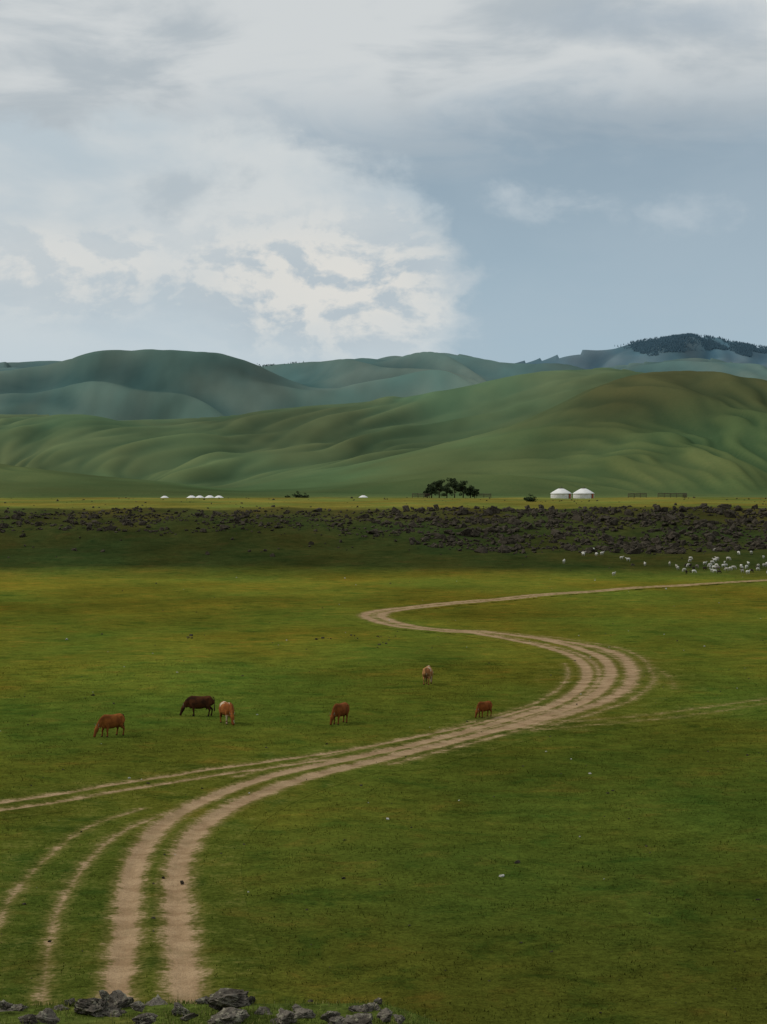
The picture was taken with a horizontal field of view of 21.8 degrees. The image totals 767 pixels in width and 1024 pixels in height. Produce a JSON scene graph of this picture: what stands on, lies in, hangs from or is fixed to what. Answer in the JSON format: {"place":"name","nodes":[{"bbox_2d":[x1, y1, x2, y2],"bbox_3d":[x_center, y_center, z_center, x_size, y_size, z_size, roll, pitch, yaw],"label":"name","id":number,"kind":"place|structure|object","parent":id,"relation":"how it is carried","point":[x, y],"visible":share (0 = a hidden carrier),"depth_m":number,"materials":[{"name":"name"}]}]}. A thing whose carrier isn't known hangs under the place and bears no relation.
{"place":"outdoors","nodes":[
{"label":"outdoors","id":0,"kind":"place"},
{"bbox_2d":[0,993,449,1023],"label":"knoll grass","id":1,"kind":"structure","parent":0,"point":[180,1021],"depth_m":12.12,"materials":[{"name":"green plant"}]},
{"bbox_2d":[0,336,766,1023],"bbox_3d":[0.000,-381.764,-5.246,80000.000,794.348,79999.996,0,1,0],"label":"ground","id":2,"kind":"structure","parent":0,"point":[96,432],"depth_m":200.96,"materials":[{"name":"green plant"}]},
{"bbox_2d":[0,1000,12,1009],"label":"foreground rock","id":3,"kind":"object","parent":2,"relation":"on","point":[4,1005],"visible":1,"depth_m":12.10,"materials":[{"name":"grey stone"}]},
{"bbox_2d":[0,1004,27,1011],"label":"foreground rock","id":4,"kind":"object","parent":2,"relation":"on","point":[17,1007],"visible":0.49,"depth_m":12.20,"materials":[{"name":"grey stone"}]},
{"bbox_2d":[18,1014,37,1023],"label":"foreground rock","id":5,"kind":"object","parent":2,"relation":"on","point":[29,1018],"visible":0.96,"depth_m":11.83,"materials":[{"name":"grey stone"}]},
{"bbox_2d":[35,1008,59,1023],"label":"foreground rock","id":6,"kind":"object","parent":2,"relation":"on","point":[47,1016],"visible":1,"depth_m":11.69,"materials":[{"name":"grey stone"}]},
{"bbox_2d":[53,1004,69,1010],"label":"foreground rock","id":7,"kind":"object","parent":2,"relation":"on","point":[60,1007],"visible":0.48,"depth_m":12.28,"materials":[{"name":"grey stone"}]},
{"bbox_2d":[64,998,75,1004],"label":"foreground rock","id":8,"kind":"object","parent":2,"relation":"on","point":[70,1001],"visible":0.98,"depth_m":12.37,"materials":[{"name":"grey stone"}]},
{"bbox_2d":[74,998,109,1014],"bbox_3d":[-1.787,3.041,12.159,0.232,0.163,0.245,-1,-2,9],"label":"foreground rock","id":9,"kind":"object","parent":2,"relation":"on","point":[89,1006],"visible":0.89,"depth_m":12.10,"materials":[{"name":"grey stone"}]},
{"bbox_2d":[99,990,109,999],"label":"foreground rock","id":10,"kind":"object","parent":9,"relation":"on","point":[103,994],"visible":1,"depth_m":12.07,"materials":[{"name":"grey stone"}]},
{"bbox_2d":[93,713,124,736],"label":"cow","id":11,"kind":"object","parent":2,"relation":"on","point":[107,722],"visible":1,"depth_m":117.18},
{"bbox_2d":[92,1006,126,1016],"bbox_3d":[-1.677,3.074,12.144,0.223,0.117,0.217,0,1,14],"label":"foreground rock","id":12,"kind":"object","parent":2,"relation":"on","point":[118,1012],"visible":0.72,"depth_m":12.08,"materials":[{"name":"grey stone"}]},
{"bbox_2d":[108,990,133,1008],"bbox_3d":[-1.635,3.049,12.350,0.197,0.163,0.171,0,1,-31],"label":"foreground rock","id":13,"kind":"object","parent":2,"relation":"on","point":[119,999],"visible":0.59,"depth_m":12.30,"materials":[{"name":"grey stone"}]},
{"bbox_2d":[130,1000,144,1011],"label":"foreground rock","id":14,"kind":"object","parent":2,"relation":"on","point":[138,1006],"visible":1,"depth_m":12.09,"materials":[{"name":"grey stone"}]},
{"bbox_2d":[132,1013,157,1023],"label":"foreground rock","id":15,"kind":"object","parent":2,"relation":"on","point":[147,1018],"visible":1,"depth_m":11.58,"materials":[{"name":"grey stone"}]},
{"bbox_2d":[144,994,167,1005],"bbox_3d":[-1.391,3.080,12.391,0.209,0.138,0.156,2,0,17],"label":"foreground rock","id":16,"kind":"object","parent":2,"relation":"on","point":[157,1000],"visible":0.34,"depth_m":12.39,"materials":[{"name":"grey stone"}]},
{"bbox_2d":[172,1002,189,1015],"bbox_3d":[-1.230,3.017,12.080,0.096,0.084,0.107,0,1,8],"label":"foreground rock","id":17,"kind":"object","parent":2,"relation":"on","point":[180,1008],"visible":0.98,"depth_m":12.06,"materials":[{"name":"grey stone"}]},
{"bbox_2d":[180,1013,198,1020],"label":"foreground rock","id":18,"kind":"object","parent":2,"relation":"on","point":[188,1017],"visible":1,"depth_m":11.59,"materials":[{"name":"grey stone"}]},
{"bbox_2d":[179,696,214,715],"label":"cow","id":19,"kind":"object","parent":2,"relation":"on","point":[198,702],"visible":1,"depth_m":128.03},
{"bbox_2d":[195,996,207,1003],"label":"foreground rock","id":20,"kind":"object","parent":2,"relation":"on","point":[202,1000],"visible":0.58,"depth_m":12.37,"materials":[{"name":"grey stone"}]},
{"bbox_2d":[205,988,249,1008],"bbox_3d":[-0.943,2.978,12.070,0.195,0.155,0.281,-1,1,-44],"label":"foreground rock","id":21,"kind":"object","parent":2,"relation":"on","point":[222,998],"visible":0.95,"depth_m":12.03,"materials":[{"name":"grey stone"}]},
{"bbox_2d":[209,1005,221,1010],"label":"foreground rock","id":22,"kind":"object","parent":21,"relation":"on","point":[215,1007],"visible":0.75,"depth_m":12.09,"materials":[{"name":"grey stone"}]},
{"bbox_2d":[219,701,235,724],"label":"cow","id":23,"kind":"object","parent":2,"relation":"on","point":[226,709],"visible":1,"depth_m":124.18},
{"bbox_2d":[207,1007,249,1023],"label":"foreground rock","id":24,"kind":"object","parent":2,"relation":"on","point":[225,1015],"visible":1,"depth_m":11.83,"materials":[{"name":"grey stone"}]},
{"bbox_2d":[249,996,255,1003],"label":"foreground rock","id":25,"kind":"object","parent":2,"relation":"on","point":[252,999],"visible":0.66,"depth_m":12.38,"materials":[{"name":"grey stone"}]},
{"bbox_2d":[254,1006,271,1014],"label":"foreground rock","id":26,"kind":"object","parent":2,"relation":"on","point":[259,1010],"visible":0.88,"depth_m":12.13,"materials":[{"name":"grey stone"}]},
{"bbox_2d":[270,1018,279,1023],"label":"foreground rock","id":27,"kind":"object","parent":2,"relation":"on","point":[276,1022],"visible":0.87,"depth_m":11.86,"materials":[{"name":"grey stone"}]},
{"bbox_2d":[276,1008,296,1023],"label":"foreground rock","id":28,"kind":"object","parent":2,"relation":"on","point":[285,1016],"visible":0.94,"depth_m":11.79,"materials":[{"name":"grey stone"}]},
{"bbox_2d":[292,1004,300,1011],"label":"foreground rock","id":29,"kind":"object","parent":2,"relation":"on","point":[295,1007],"visible":0.69,"depth_m":12.09,"materials":[{"name":"grey stone"}]},
{"bbox_2d":[293,491,302,497],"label":"shrub","id":30,"kind":"object","parent":2,"relation":"on","point":[298,495],"visible":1,"depth_m":599.30,"materials":[{"name":"green plant"}]},
{"bbox_2d":[293,1008,315,1018],"bbox_3d":[-0.464,2.941,11.678,0.132,0.058,0.111,2,-2,-9],"label":"foreground rock","id":31,"kind":"object","parent":2,"relation":"on","point":[300,1013],"visible":1,"depth_m":11.64,"materials":[{"name":"grey stone"}]},
{"bbox_2d":[320,1011,340,1022],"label":"foreground rock","id":32,"kind":"object","parent":2,"relation":"on","point":[326,1015],"visible":0.82,"depth_m":11.78,"materials":[{"name":"grey stone"}]},
{"bbox_2d":[328,1016,345,1023],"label":"foreground rock","id":33,"kind":"object","parent":2,"relation":"on","point":[337,1020],"visible":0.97,"depth_m":11.71,"materials":[{"name":"grey stone"}]},
{"bbox_2d":[329,702,349,724],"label":"cow","id":34,"kind":"object","parent":2,"relation":"on","point":[340,710],"visible":1,"depth_m":124.30},
{"bbox_2d":[343,1013,372,1023],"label":"foreground rock","id":35,"kind":"object","parent":2,"relation":"on","point":[362,1018],"visible":1,"depth_m":11.67,"materials":[{"name":"grey stone"}]},
{"bbox_2d":[348,1004,373,1012],"bbox_3d":[-0.138,3.084,12.243,0.164,0.122,0.156,0,1,11],"label":"foreground rock","id":36,"kind":"object","parent":2,"relation":"on","point":[364,1008],"visible":0.54,"depth_m":12.21,"materials":[{"name":"grey stone"}]},
{"bbox_2d":[367,1002,380,1010],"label":"foreground rock","id":37,"kind":"object","parent":2,"relation":"on","point":[376,1005],"visible":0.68,"depth_m":12.25,"materials":[{"name":"grey stone"}]},
{"bbox_2d":[373,997,382,1004],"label":"foreground rock","id":38,"kind":"object","parent":2,"relation":"on","point":[378,1000],"visible":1,"depth_m":12.36,"materials":[{"name":"grey stone"}]},
{"bbox_2d":[0,503,766,554],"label":"scarp boulders","id":39,"kind":"object","parent":2,"relation":"on","point":[632,547],"visible":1,"depth_m":404.38,"materials":[{"name":"grey stone"}]},
{"bbox_2d":[377,1008,392,1022],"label":"foreground rock","id":40,"kind":"object","parent":2,"relation":"on","point":[384,1015],"visible":1,"depth_m":11.80,"materials":[{"name":"grey stone"}]},
{"bbox_2d":[4,497,766,570],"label":"loose stones","id":41,"kind":"object","parent":2,"relation":"on","point":[273,554],"visible":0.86,"depth_m":464.21,"materials":[{"name":"grey stone"}]},
{"bbox_2d":[9,577,766,1012],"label":"pasture stones","id":42,"kind":"object","parent":2,"relation":"on","point":[327,743],"visible":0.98,"depth_m":101.27,"materials":[{"name":"grey stone"}]},
{"bbox_2d":[36,577,760,891],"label":"pale stones","id":43,"kind":"object","parent":2,"relation":"on","point":[502,875],"visible":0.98,"depth_m":103.65,"materials":[{"name":"stone"}]},
{"bbox_2d":[393,1014,404,1023],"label":"foreground rock","id":44,"kind":"object","parent":2,"relation":"on","point":[399,1019],"visible":1,"depth_m":11.63,"materials":[{"name":"grey stone"}]},
{"bbox_2d":[412,493,429,497],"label":"wooden fence","id":45,"kind":"object","parent":2,"relation":"on","point":[417,495],"visible":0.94,"depth_m":599.48,"materials":[{"name":"brown wood"}]},
{"bbox_2d":[423,489,431,497],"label":"deciduous tree","id":46,"kind":"object","parent":2,"relation":"on","point":[427,491],"visible":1,"depth_m":600.62,"materials":[{"name":"green plant"}]},
{"bbox_2d":[422,666,433,684],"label":"cow","id":47,"kind":"object","parent":2,"relation":"on","point":[427,673],"visible":1,"depth_m":147.97},
{"bbox_2d":[425,483,438,497],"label":"deciduous tree","id":48,"kind":"object","parent":2,"relation":"on","point":[432,488],"visible":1,"depth_m":603.55,"materials":[{"name":"green plant"}]},
{"bbox_2d":[433,479,444,497],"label":"deciduous tree","id":49,"kind":"object","parent":2,"relation":"on","point":[438,484],"visible":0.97,"depth_m":605.42,"materials":[{"name":"green plant"}]},
{"bbox_2d":[440,483,452,497],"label":"deciduous tree","id":50,"kind":"object","parent":2,"relation":"on","point":[446,489],"visible":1,"depth_m":601.39,"materials":[{"name":"green plant"}]},
{"bbox_2d":[447,478,461,497],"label":"deciduous tree","id":51,"kind":"object","parent":2,"relation":"on","point":[454,482],"visible":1,"depth_m":606.71,"materials":[{"name":"green plant"}]},
{"bbox_2d":[456,481,469,497],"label":"deciduous tree","id":52,"kind":"object","parent":2,"relation":"on","point":[462,488],"visible":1,"depth_m":602.43,"materials":[{"name":"green plant"}]},
{"bbox_2d":[466,485,474,497],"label":"deciduous tree","id":53,"kind":"object","parent":2,"relation":"on","point":[471,488],"visible":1,"depth_m":604.38,"materials":[{"name":"green plant"}]},
{"bbox_2d":[471,489,478,497],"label":"deciduous tree","id":54,"kind":"object","parent":2,"relation":"on","point":[474,493],"visible":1,"depth_m":602.47,"materials":[{"name":"green plant"}]},
{"bbox_2d":[476,494,490,497],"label":"wooden fence","id":55,"kind":"object","parent":2,"relation":"on","point":[486,495],"visible":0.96,"depth_m":603.29,"materials":[{"name":"brown wood"}]},
{"bbox_2d":[523,493,537,501],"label":"shrub","id":56,"kind":"object","parent":2,"relation":"on","point":[529,499],"visible":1,"depth_m":504.80,"materials":[{"name":"green plant"}]},
{"bbox_2d":[550,486,571,497],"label":"yurt","id":57,"kind":"object","parent":2,"relation":"on","point":[561,492],"visible":1,"depth_m":582.69,"materials":[{"name":"white fabric"}]},
{"bbox_2d":[573,488,593,497],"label":"yurt","id":58,"kind":"object","parent":2,"relation":"on","point":[583,493],"visible":0.99,"depth_m":589.64,"materials":[{"name":"white fabric"}]},
{"bbox_2d":[628,493,646,497],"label":"wooden fence","id":59,"kind":"object","parent":2,"relation":"on","point":[634,496],"visible":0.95,"depth_m":601.84,"materials":[{"name":"brown wood"}]},
{"bbox_2d":[563,548,766,575],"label":"sheep flock","id":60,"kind":"object","parent":2,"relation":"on","point":[716,566],"visible":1,"depth_m":342.96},
{"bbox_2d":[658,493,686,497],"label":"wooden fence","id":61,"kind":"object","parent":2,"relation":"on","point":[676,496],"visible":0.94,"depth_m":597.84,"materials":[{"name":"brown wood"}]},
{"bbox_2d":[614,333,766,356],"bbox_3d":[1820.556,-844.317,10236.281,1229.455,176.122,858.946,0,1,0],"label":"conifer forest","id":62,"kind":"object","parent":2,"relation":"on","point":[643,347],"visible":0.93,"depth_m":10166.87,"materials":[{"name":"green plant"}]},
{"bbox_2d":[0,579,766,1004],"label":"dirt track","id":63,"kind":"structure","parent":0,"point":[174,841],"depth_m":88.16,"materials":[{"name":"brown soil"}]},
{"bbox_2d":[475,701,491,717],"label":"cow","id":64,"kind":"object","parent":63,"relation":"on","point":[482,707],"visible":1,"depth_m":128.21},
{"bbox_2d":[0,0,766,365],"label":"sky","id":65,"kind":"structure","parent":0,"point":[257,182],"materials":[{"name":"blue"}]}
]}

